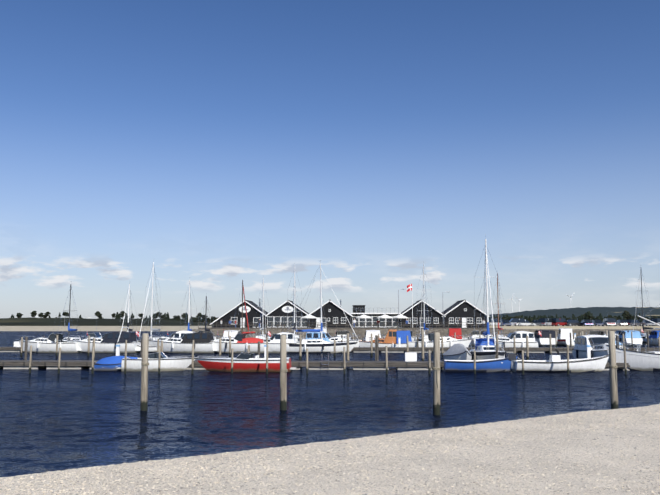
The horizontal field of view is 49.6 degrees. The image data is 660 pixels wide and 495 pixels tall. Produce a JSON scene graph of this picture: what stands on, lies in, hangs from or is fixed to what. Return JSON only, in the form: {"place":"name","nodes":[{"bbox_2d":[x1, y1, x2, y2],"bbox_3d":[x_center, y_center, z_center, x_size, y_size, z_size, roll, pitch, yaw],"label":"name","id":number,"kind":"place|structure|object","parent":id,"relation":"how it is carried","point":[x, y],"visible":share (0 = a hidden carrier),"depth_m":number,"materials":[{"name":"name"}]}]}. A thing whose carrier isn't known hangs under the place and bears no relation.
{"place":"outdoors","nodes":[
{"label":"outdoors","id":0,"kind":"place"},
{"bbox_2d":[0,317,211,325],"bbox_3d":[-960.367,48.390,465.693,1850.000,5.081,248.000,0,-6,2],"label":"dune ridge","id":1,"kind":"structure","parent":0,"point":[29,321],"depth_m":338.67,"materials":[{"name":"green plant"}]},
{"bbox_2d":[118,311,125,317],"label":"tree","id":2,"kind":"object","parent":1,"relation":"on","point":[121,313],"visible":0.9,"depth_m":404.04,"materials":[{"name":"green plant"}]},
{"bbox_2d":[196,313,202,321],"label":"tree","id":3,"kind":"object","parent":1,"relation":"on","point":[199,316],"visible":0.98,"depth_m":395.73,"materials":[{"name":"green plant"}]},
{"bbox_2d":[0,331,659,476],"bbox_3d":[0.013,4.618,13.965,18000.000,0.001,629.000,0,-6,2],"label":"water","id":4,"kind":"structure","parent":0,"point":[52,420],"depth_m":27.99,"materials":[{"name":"blue liquid"}]},
{"bbox_2d":[15,318,81,352],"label":"cruiser","id":5,"kind":"object","parent":4,"relation":"on","point":[43,345],"visible":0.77,"depth_m":75.78,"materials":[{"name":"white plastic"}]},
{"bbox_2d":[58,281,87,341],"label":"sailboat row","id":6,"kind":"object","parent":4,"relation":"on","point":[72,338],"visible":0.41,"depth_m":84.82,"materials":[{"name":"white plastic"}]},
{"bbox_2d":[67,325,101,341],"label":"cruiser","id":7,"kind":"object","parent":4,"relation":"on","point":[97,335],"visible":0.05,"depth_m":81.26,"materials":[{"name":"white plastic"}]},
{"bbox_2d":[64,327,140,352],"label":"cruiser","id":8,"kind":"object","parent":4,"relation":"on","point":[107,342],"visible":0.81,"depth_m":75.33,"materials":[{"name":"white plastic"}]},
{"bbox_2d":[94,356,137,370],"bbox_3d":[-14.158,7.861,47.657,2.921,1.263,1.324,0,-6,-1],"label":"boat cover","id":9,"kind":"object","parent":4,"relation":"on","point":[112,363],"visible":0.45,"depth_m":47.19,"materials":[{"name":"fabric"}]},
{"bbox_2d":[120,282,138,341],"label":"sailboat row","id":10,"kind":"object","parent":4,"relation":"on","point":[128,323],"visible":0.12,"depth_m":84.54,"materials":[{"name":"white metal"}]},
{"bbox_2d":[127,342,156,352],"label":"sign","id":11,"kind":"object","parent":4,"relation":"on","point":[152,349],"visible":0.39,"depth_m":76.06,"materials":[{"name":"white paint"}]},
{"bbox_2d":[139,259,167,344],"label":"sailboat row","id":12,"kind":"object","parent":4,"relation":"on","point":[152,330],"visible":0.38,"depth_m":84.41,"materials":[{"name":"white metal"}]},
{"bbox_2d":[117,352,197,370],"bbox_3d":[-11.351,7.688,47.327,5.184,1.538,1.824,0,-6,0],"label":"boat","id":13,"kind":"object","parent":4,"relation":"on","point":[173,364],"visible":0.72,"depth_m":46.74,"materials":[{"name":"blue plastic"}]},
{"bbox_2d":[141,331,194,345],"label":"cruiser","id":14,"kind":"object","parent":4,"relation":"on","point":[179,334],"visible":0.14,"depth_m":80.69,"materials":[{"name":"white plastic"}]},
{"bbox_2d":[149,332,217,352],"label":"cruiser","id":15,"kind":"object","parent":4,"relation":"on","point":[202,343],"visible":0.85,"depth_m":74.94,"materials":[{"name":"white plastic"}]},
{"bbox_2d":[180,280,196,330],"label":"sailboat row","id":16,"kind":"object","parent":4,"relation":"on","point":[189,308],"visible":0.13,"depth_m":84.44,"materials":[{"name":"white metal"}]},
{"bbox_2d":[198,296,219,339],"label":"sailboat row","id":17,"kind":"object","parent":4,"relation":"on","point":[206,329],"visible":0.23,"depth_m":84.33,"materials":[{"name":"grey metal"}]},
{"bbox_2d":[222,329,240,337],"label":"cover","id":18,"kind":"object","parent":4,"relation":"on","point":[233,333],"visible":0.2,"depth_m":100.65,"materials":[{"name":"white fabric"}]},
{"bbox_2d":[210,328,270,352],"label":"cruiser","id":19,"kind":"object","parent":4,"relation":"on","point":[240,342],"visible":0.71,"depth_m":74.89,"materials":[{"name":"white plastic"}]},
{"bbox_2d":[231,280,254,336],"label":"sailboat mast","id":20,"kind":"object","parent":4,"relation":"on","point":[242,332],"visible":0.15,"depth_m":83.59,"materials":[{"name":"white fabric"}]},
{"bbox_2d":[194,352,295,371],"bbox_3d":[-5.581,7.641,46.885,6.685,1.538,2.325,0,-6,1],"label":"boat","id":21,"kind":"object","parent":4,"relation":"on","point":[244,362],"visible":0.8,"depth_m":46.11,"materials":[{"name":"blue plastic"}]},
{"bbox_2d":[252,278,269,338],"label":"sailboat","id":22,"kind":"object","parent":4,"relation":"on","point":[262,335],"visible":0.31,"depth_m":102.95,"materials":[{"name":"white metal"}]},
{"bbox_2d":[261,332,297,352],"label":"cruiser","id":23,"kind":"object","parent":4,"relation":"on","point":[274,343],"visible":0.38,"depth_m":74.86,"materials":[{"name":"white plastic"}]},
{"bbox_2d":[286,265,301,340],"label":"sailboat","id":24,"kind":"object","parent":4,"relation":"on","point":[297,336],"visible":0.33,"depth_m":102.69,"materials":[{"name":"white metal"}]},
{"bbox_2d":[14,333,590,369],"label":"jetty furniture","id":25,"kind":"object","parent":4,"relation":"on","point":[410,356],"visible":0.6,"depth_m":49.51,"materials":[{"name":"white paint"}]},
{"bbox_2d":[0,336,629,369],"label":"jetty","id":26,"kind":"object","parent":4,"relation":"on","point":[377,364],"visible":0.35,"depth_m":48.77,"materials":[{"name":"grey wood"}]},
{"bbox_2d":[287,261,357,352],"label":"sailboat","id":27,"kind":"object","parent":4,"relation":"in","point":[321,345],"visible":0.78,"depth_m":74.99,"materials":[{"name":"white plastic"}]},
{"bbox_2d":[0,331,658,352],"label":"jetty","id":28,"kind":"object","parent":4,"relation":"in","point":[417,349],"visible":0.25,"depth_m":77.00,"materials":[{"name":"grey wood"}]},
{"bbox_2d":[306,332,362,350],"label":"cruiser","id":29,"kind":"object","parent":4,"relation":"on","point":[313,335],"visible":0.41,"depth_m":80.17,"materials":[{"name":"white plastic"}]},
{"bbox_2d":[20,329,659,374],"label":"mooring posts","id":30,"kind":"object","parent":4,"relation":"in","point":[159,349],"visible":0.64,"depth_m":54.43,"materials":[{"name":"grey wood"}]},
{"bbox_2d":[335,329,351,339],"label":"cruiser","id":31,"kind":"object","parent":4,"relation":"on","point":[340,333],"visible":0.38,"depth_m":102.42,"materials":[{"name":"white plastic"}]},
{"bbox_2d":[363,330,380,340],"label":"cover","id":32,"kind":"object","parent":4,"relation":"on","point":[369,332],"visible":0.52,"depth_m":99.99,"materials":[{"name":"white fabric"}]},
{"bbox_2d":[140,331,618,414],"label":"mooring posts","id":33,"kind":"object","parent":4,"relation":"in","point":[613,367],"visible":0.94,"depth_m":25.36,"materials":[{"name":"grey wood"}]},
{"bbox_2d":[359,329,411,350],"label":"boat","id":34,"kind":"object","parent":4,"relation":"in","point":[391,338],"visible":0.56,"depth_m":79.96,"materials":[{"name":"plastic"}]},
{"bbox_2d":[383,325,415,340],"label":"cruiser","id":35,"kind":"object","parent":4,"relation":"on","point":[411,332],"visible":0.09,"depth_m":108.61,"materials":[{"name":"white plastic"}]},
{"bbox_2d":[414,261,432,340],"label":"sailboat","id":36,"kind":"object","parent":4,"relation":"on","point":[425,335],"visible":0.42,"depth_m":101.90,"materials":[{"name":"white metal"}]},
{"bbox_2d":[408,333,473,351],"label":"white cruiser","id":37,"kind":"object","parent":4,"relation":"on","point":[449,341],"visible":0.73,"depth_m":79.85,"materials":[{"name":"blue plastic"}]},
{"bbox_2d":[258,329,649,344],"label":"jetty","id":38,"kind":"object","parent":4,"relation":"on","point":[644,342],"visible":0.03,"depth_m":104.61,"materials":[{"name":"brown wood"}]},
{"bbox_2d":[448,328,462,339],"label":"boat cover","id":39,"kind":"object","parent":4,"relation":"on","point":[451,331],"visible":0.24,"depth_m":101.05,"materials":[{"name":"red fabric"}]},
{"bbox_2d":[442,343,471,359],"bbox_3d":[9.554,8.081,52.944,2.074,1.942,5.647,0,-6,-1],"label":"boat cover","id":40,"kind":"object","parent":4,"relation":"on","point":[455,351],"visible":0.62,"depth_m":51.70,"materials":[{"name":"white fabric"}]},
{"bbox_2d":[468,331,485,345],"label":"cruiser","id":41,"kind":"object","parent":4,"relation":"on","point":[475,335],"visible":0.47,"depth_m":101.59,"materials":[{"name":"white plastic"}]},
{"bbox_2d":[444,354,518,371],"bbox_3d":[9.849,7.676,46.608,4.839,1.411,1.824,0,-6,4],"label":"boat","id":42,"kind":"object","parent":4,"relation":"on","point":[497,365],"visible":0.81,"depth_m":46.03,"materials":[{"name":"paint"}]},
{"bbox_2d":[468,239,506,359],"bbox_3d":[11.959,4.212,54.577,2.918,10.382,8.704,-1,-6,5],"label":"sailboat mast","id":43,"kind":"object","parent":4,"relation":"on","point":[485,349],"visible":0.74,"depth_m":53.81,"materials":[{"name":"white metal"}]},
{"bbox_2d":[490,273,507,338],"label":"sailboat mast","id":44,"kind":"object","parent":4,"relation":"on","point":[500,329],"visible":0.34,"depth_m":101.91,"materials":[{"name":"brown wood"}]},
{"bbox_2d":[483,331,541,351],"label":"cruiser","id":45,"kind":"object","parent":4,"relation":"on","point":[520,339],"visible":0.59,"depth_m":79.31,"materials":[{"name":"white plastic"}]},
{"bbox_2d":[534,330,554,345],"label":"boat","id":46,"kind":"object","parent":4,"relation":"in","point":[543,340],"visible":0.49,"depth_m":98.55,"materials":[{"name":"fabric"}]},
{"bbox_2d":[508,349,608,372],"bbox_3d":[14.849,7.479,46.363,6.579,1.750,2.074,0,-6,1],"label":"boat","id":47,"kind":"object","parent":4,"relation":"on","point":[554,364],"visible":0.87,"depth_m":45.72,"materials":[{"name":"paint"}]},
{"bbox_2d":[557,328,574,345],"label":"boat","id":48,"kind":"object","parent":4,"relation":"in","point":[563,337],"visible":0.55,"depth_m":100.72,"materials":[{"name":"white plastic"}]},
{"bbox_2d":[588,317,603,334],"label":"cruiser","id":49,"kind":"object","parent":4,"relation":"on","point":[596,332],"visible":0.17,"depth_m":101.25,"materials":[{"name":"grey fabric"}]},
{"bbox_2d":[572,314,628,360],"bbox_3d":[20.449,6.954,53.379,2.846,4.476,7.700,0,-6,-3],"label":"boat","id":50,"kind":"object","parent":4,"relation":"on","point":[598,344],"visible":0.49,"depth_m":53.84,"materials":[{"name":"white plastic"}]},
{"bbox_2d":[604,318,642,336],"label":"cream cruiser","id":51,"kind":"object","parent":4,"relation":"on","point":[617,331],"visible":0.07,"depth_m":107.81,"materials":[{"name":"white plastic"}]},
{"bbox_2d":[615,329,642,345],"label":"cover","id":52,"kind":"object","parent":4,"relation":"on","point":[637,339],"visible":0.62,"depth_m":98.53,"materials":[{"name":"blue fabric"}]},
{"bbox_2d":[606,306,659,370],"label":"white fishing boat","id":53,"kind":"object","parent":4,"relation":"on","point":[637,360],"visible":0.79,"depth_m":47.36,"materials":[{"name":"white paint"},{"name":"navy canvas"},{"name":"black rubber"}]},
{"bbox_2d":[633,273,652,340],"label":"sailboat","id":54,"kind":"object","parent":4,"relation":"on","point":[643,334],"visible":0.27,"depth_m":118.40,"materials":[{"name":"grey metal"}]},
{"bbox_2d":[645,330,659,345],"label":"cover","id":55,"kind":"object","parent":4,"relation":"on","point":[653,337],"visible":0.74,"depth_m":99.44,"materials":[{"name":"blue fabric"}]},
{"bbox_2d":[0,404,659,494],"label":"gravel bank","id":56,"kind":"structure","parent":0,"point":[590,448],"depth_m":8.89,"materials":[{"name":"beige gravel"}]},
{"bbox_2d":[0,403,659,494],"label":"gravel stones","id":57,"kind":"object","parent":56,"relation":"on","point":[247,478],"visible":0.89,"depth_m":8.86,"materials":[{"name":"beige gravel"}]},
{"bbox_2d":[0,325,659,339],"bbox_3d":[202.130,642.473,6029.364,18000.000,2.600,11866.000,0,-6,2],"label":"ground","id":58,"kind":"structure","parent":0,"point":[442,332],"depth_m":137.80,"materials":[{"name":"stone"}]},
{"bbox_2d":[198,299,497,328],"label":"harbour huts","id":59,"kind":"object","parent":58,"relation":"on","point":[467,313],"visible":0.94,"depth_m":149.31,"materials":[{"name":"wood"}]},
{"bbox_2d":[398,289,404,327],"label":"lamp post","id":60,"kind":"object","parent":58,"relation":"on","point":[398,306],"visible":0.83,"depth_m":145.00,"materials":[{"name":"silver metal"}]},
{"bbox_2d":[407,284,412,327],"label":"flag pole","id":61,"kind":"object","parent":58,"relation":"on","point":[409,287],"visible":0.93,"depth_m":143.26,"materials":[{"name":"white metal"}]},
{"bbox_2d":[583,311,592,319],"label":"tree","id":62,"kind":"object","parent":58,"relation":"on","point":[588,315],"visible":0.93,"depth_m":563.36,"materials":[{"name":"green plant"}]},
{"bbox_2d":[621,310,631,319],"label":"tree","id":63,"kind":"object","parent":58,"relation":"on","point":[628,315],"visible":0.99,"depth_m":556.87,"materials":[{"name":"green plant"}]},
{"bbox_2d":[0,0,659,318],"label":"sky","id":64,"kind":"structure","parent":0,"point":[222,144],"materials":[{"name":"blue"}]},
{"bbox_2d":[129,307,659,322],"bbox_3d":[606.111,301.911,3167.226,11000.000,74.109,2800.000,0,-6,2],"label":"hill","id":65,"kind":"structure","parent":0,"point":[595,311],"depth_m":2241.43,"materials":[{"name":"green plant"}]},
{"bbox_2d":[489,326,659,328],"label":"breakwater","id":66,"kind":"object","parent":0,"point":[572,327],"depth_m":151.28,"materials":[{"name":"grey stone"}]},
{"bbox_2d":[489,318,501,325],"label":"parked car","id":67,"kind":"object","parent":66,"relation":"on","point":[491,323],"visible":0.38,"depth_m":162.12,"materials":[{"name":"white metal"}]},
{"bbox_2d":[500,320,510,325],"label":"parked car","id":68,"kind":"object","parent":66,"relation":"on","point":[505,322],"visible":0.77,"depth_m":161.48,"materials":[{"name":"grey"}]},
{"bbox_2d":[506,318,523,325],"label":"parked car","id":69,"kind":"object","parent":66,"relation":"on","point":[514,320],"visible":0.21,"depth_m":163.64,"materials":[{"name":"grey"}]},
{"bbox_2d":[515,320,535,325],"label":"parked car","id":70,"kind":"object","parent":66,"relation":"on","point":[522,322],"visible":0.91,"depth_m":161.78,"materials":[{"name":"white metal"}]},
{"bbox_2d":[528,320,544,325],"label":"parked car","id":71,"kind":"object","parent":66,"relation":"on","point":[538,322],"visible":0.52,"depth_m":163.35,"materials":[{"name":"grey"}]},
{"bbox_2d":[539,318,556,325],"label":"parked car","id":72,"kind":"object","parent":66,"relation":"on","point":[546,321],"visible":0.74,"depth_m":162.53,"materials":[{"name":"grey metal"}]},
{"bbox_2d":[552,318,568,325],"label":"parked car","id":73,"kind":"object","parent":66,"relation":"on","point":[558,321],"visible":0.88,"depth_m":162.57,"materials":[{"name":"red metal"}]},
{"bbox_2d":[565,320,582,325],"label":"parked car","id":74,"kind":"object","parent":66,"relation":"on","point":[572,322],"visible":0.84,"depth_m":162.24,"materials":[{"name":"grey"}]},
{"bbox_2d":[580,320,592,325],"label":"parked car","id":75,"kind":"object","parent":66,"relation":"on","point":[585,322],"visible":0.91,"depth_m":160.13,"materials":[{"name":"white"}]},
{"bbox_2d":[592,320,603,325],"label":"parked car","id":76,"kind":"object","parent":66,"relation":"on","point":[597,322],"visible":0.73,"depth_m":162.12,"materials":[{"name":"grey metal"}]},
{"bbox_2d":[603,318,615,325],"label":"parked car","id":77,"kind":"object","parent":66,"relation":"on","point":[608,321],"visible":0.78,"depth_m":159.99,"materials":[{"name":"white metal"}]},
{"bbox_2d":[615,320,627,325],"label":"parked car","id":78,"kind":"object","parent":66,"relation":"on","point":[621,322],"visible":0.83,"depth_m":161.23,"materials":[{"name":"white metal"}]},
{"bbox_2d":[625,320,642,325],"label":"parked car","id":79,"kind":"object","parent":66,"relation":"on","point":[631,322],"visible":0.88,"depth_m":160.85,"materials":[{"name":"grey metal"}]},
{"bbox_2d":[641,320,655,325],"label":"parked car","id":80,"kind":"object","parent":66,"relation":"on","point":[647,323],"visible":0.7,"depth_m":162.09,"materials":[{"name":"grey metal"}]},
{"bbox_2d":[651,318,659,325],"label":"parked car","id":81,"kind":"object","parent":66,"relation":"on","point":[656,320],"visible":0.59,"depth_m":161.48,"materials":[{"name":"grey metal"}]}
]}

